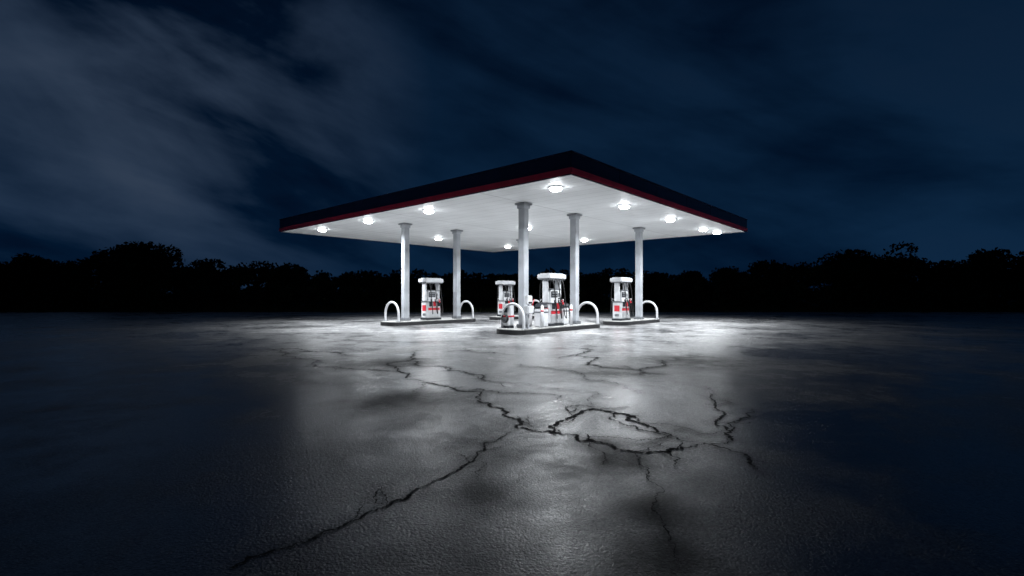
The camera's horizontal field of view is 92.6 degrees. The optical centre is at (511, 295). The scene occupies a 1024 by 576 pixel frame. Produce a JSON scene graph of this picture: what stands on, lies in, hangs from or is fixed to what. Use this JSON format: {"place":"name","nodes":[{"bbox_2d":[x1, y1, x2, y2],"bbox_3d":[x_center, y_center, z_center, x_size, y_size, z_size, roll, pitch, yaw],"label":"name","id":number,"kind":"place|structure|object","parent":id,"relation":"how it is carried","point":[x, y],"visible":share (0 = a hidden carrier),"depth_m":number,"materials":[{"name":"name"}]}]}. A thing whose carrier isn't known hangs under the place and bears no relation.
{"place":"outdoors","nodes":[
{"label":"outdoors","id":0,"kind":"place"},
{"bbox_2d":[1,298,1021,311],"bbox_3d":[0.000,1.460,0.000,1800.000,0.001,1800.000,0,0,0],"label":"ground","id":1,"kind":"structure","parent":0,"point":[1008,302],"depth_m":75.25,"materials":[{"name":"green plant"}]},
{"bbox_2d":[0,241,1023,309],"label":"distant tree line","id":2,"kind":"object","parent":1,"relation":"on","point":[141,274],"visible":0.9,"depth_m":56.39,"materials":[{"name":"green plant"}]},
{"bbox_2d":[0,305,1023,311],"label":"grass verge","id":3,"kind":"object","parent":1,"relation":"on","point":[494,309],"depth_m":46.07,"materials":[{"name":"green plant"}]},
{"bbox_2d":[489,314,533,319],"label":"pump island","id":4,"kind":"structure","parent":0,"point":[499,317],"depth_m":29.85,"materials":[{"name":"black paint"}]},
{"bbox_2d":[495,281,515,315],"bbox_3d":[-0.401,0.152,30.396,0.990,2.195,1.200,0,0,41],"label":"fuel pump","id":5,"kind":"object","parent":4,"relation":"on","point":[505,297],"visible":0.8,"depth_m":30.10,"materials":[{"name":"grey metal"}]},
{"bbox_2d":[0,312,1023,575],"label":"parking lot","id":6,"kind":"structure","parent":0,"point":[176,442],"depth_m":4.74,"materials":[{"name":"grey asphalt"}]},
{"bbox_2d":[380,318,475,325],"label":"pump island","id":7,"kind":"structure","parent":6,"relation":"on","point":[416,322],"depth_m":24.98,"materials":[{"name":"black paint"}]},
{"bbox_2d":[383,301,400,321],"bbox_3d":[-5.913,0.765,24.124,1.340,1.030,0.240,0,0,41],"label":"guard hoop","id":8,"kind":"object","parent":7,"relation":"on","point":[398,311],"visible":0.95,"depth_m":24.00,"materials":[{"name":"white paint"}]},
{"bbox_2d":[418,278,442,319],"bbox_3d":[-4.296,0.152,25.964,0.990,2.195,1.200,0,0,41],"label":"fuel pump","id":9,"kind":"object","parent":7,"relation":"on","point":[430,305],"visible":1,"depth_m":25.69,"materials":[{"name":"grey metal"}]},
{"bbox_2d":[428,311,439,316],"bbox_3d":[-4.105,0.940,25.796,0.012,0.300,0.780,0,0,41],"label":"door panel","id":10,"kind":"structure","parent":9,"relation":"in","point":[430,314],"depth_m":25.76,"materials":[{"name":"metal"}]},
{"bbox_2d":[460,300,473,317],"bbox_3d":[-2.613,0.765,27.880,1.340,1.030,0.240,0,0,41],"label":"guard hoop","id":11,"kind":"object","parent":7,"relation":"on","point":[471,305],"visible":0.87,"depth_m":27.64,"materials":[{"name":"white paint"}]},
{"bbox_2d":[230,348,788,567],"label":"pavement cracks","id":12,"kind":"object","parent":6,"relation":"on","point":[550,431],"visible":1,"depth_m":5.20,"materials":[{"name":"black asphalt"}]},
{"bbox_2d":[496,322,599,334],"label":"pump island","id":13,"kind":"structure","parent":6,"relation":"on","point":[537,330],"depth_m":19.42,"materials":[{"name":"black paint"}]},
{"bbox_2d":[501,304,513,327],"bbox_3d":[-0.169,0.777,19.076,0.362,0.945,0.449,0,0,41],"label":"air and water unit","id":14,"kind":"object","parent":13,"relation":"on","point":[508,318],"visible":0.99,"depth_m":18.99,"materials":[{"name":"grey metal"}]},
{"bbox_2d":[499,303,526,328],"bbox_3d":[0.030,0.765,18.768,1.340,1.030,0.240,0,0,41],"label":"guard hoop","id":15,"kind":"object","parent":13,"relation":"on","point":[520,309],"visible":0.95,"depth_m":18.54,"materials":[{"name":"white paint"}]},
{"bbox_2d":[279,150,747,327],"bbox_3d":[0.078,-1.560,27.911,20.060,5.620,17.660,0,0,41],"label":"gas station canopy","id":16,"kind":"object","parent":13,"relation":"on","point":[573,200],"visible":0.99,"depth_m":21.91,"materials":[{"name":"white metal"}]},
{"bbox_2d":[523,295,533,328],"bbox_3d":[0.636,0.615,18.767,0.332,1.270,0.386,0,0,41],"label":"windshield washer station","id":17,"kind":"object","parent":13,"relation":"on","point":[528,309],"visible":0.93,"depth_m":18.67,"materials":[{"name":"metal"}]},
{"bbox_2d":[529,304,531,325],"bbox_3d":[0.776,0.800,20.375,0.126,0.900,0.126,0,0,41],"label":"bollard","id":18,"kind":"object","parent":13,"relation":"on","point":[530,319],"visible":0.55,"depth_m":20.32,"materials":[{"name":"white metal"}]},
{"bbox_2d":[534,303,548,326],"bbox_3d":[1.179,0.760,19.688,0.451,0.940,0.438,0,0,41],"label":"trash can","id":19,"kind":"object","parent":13,"relation":"on","point":[537,317],"visible":0.91,"depth_m":19.56,"materials":[{"name":"white paint"}]},
{"bbox_2d":[541,305,543,327],"bbox_3d":[1.197,0.800,19.339,0.126,0.900,0.126,0,0,41],"label":"bollard","id":20,"kind":"object","parent":13,"relation":"on","point":[542,316],"visible":1,"depth_m":19.29,"materials":[{"name":"white metal"}]},
{"bbox_2d":[537,273,566,325],"bbox_3d":[1.680,0.152,20.646,0.990,2.195,1.200,0,0,41],"label":"fuel pump","id":21,"kind":"object","parent":13,"relation":"on","point":[551,298],"visible":0.83,"depth_m":20.35,"materials":[{"name":"grey metal"}]},
{"bbox_2d":[551,315,561,321],"bbox_3d":[1.872,0.940,20.477,0.012,0.300,0.780,0,0,41],"label":"door panel","id":22,"kind":"structure","parent":21,"relation":"in","point":[553,317],"depth_m":20.40,"materials":[{"name":"metal"}]},
{"bbox_2d":[562,303,568,323],"bbox_3d":[2.204,0.760,21.383,0.451,0.940,0.438,0,0,41],"label":"trash can","id":23,"kind":"object","parent":13,"relation":"on","point":[565,321],"visible":0.48,"depth_m":21.22,"materials":[{"name":"white paint"}]},
{"bbox_2d":[570,304,572,324],"bbox_3d":[2.518,0.800,20.841,0.126,0.900,0.126,0,0,41],"label":"bollard","id":24,"kind":"object","parent":13,"relation":"on","point":[571,314],"visible":1,"depth_m":20.79,"materials":[{"name":"white metal"}]},
{"bbox_2d":[579,301,598,322],"bbox_3d":[3.495,0.765,22.711,1.340,1.030,0.240,0,0,41],"label":"guard hoop","id":25,"kind":"object","parent":13,"relation":"on","point":[595,307],"visible":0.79,"depth_m":22.41,"materials":[{"name":"white paint"}]},
{"bbox_2d":[0,0,1023,296],"label":"sky","id":26,"kind":"structure","parent":0,"point":[196,127],"materials":[{"name":"blue"}]},
{"bbox_2d":[603,318,659,324],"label":"pump island","id":27,"kind":"structure","parent":0,"point":[632,321],"depth_m":24.95,"materials":[{"name":"black paint"}]},
{"bbox_2d":[610,277,633,320],"bbox_3d":[5.608,0.152,25.115,0.990,2.195,1.200,0,0,41],"label":"fuel pump","id":28,"kind":"object","parent":27,"relation":"on","point":[621,303],"visible":1,"depth_m":24.82,"materials":[{"name":"grey metal"}]},
{"bbox_2d":[622,311,629,317],"bbox_3d":[5.799,0.940,24.947,0.012,0.300,0.780,0,0,41],"label":"door panel","id":29,"kind":"structure","parent":28,"relation":"in","point":[624,314],"depth_m":24.91,"materials":[{"name":"metal"}]},
{"bbox_2d":[643,300,658,318],"bbox_3d":[7.588,0.765,27.368,1.340,1.030,0.240,0,0,41],"label":"guard hoop","id":30,"kind":"object","parent":27,"relation":"on","point":[655,306],"visible":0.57,"depth_m":27.02,"materials":[{"name":"white paint"}]}
]}

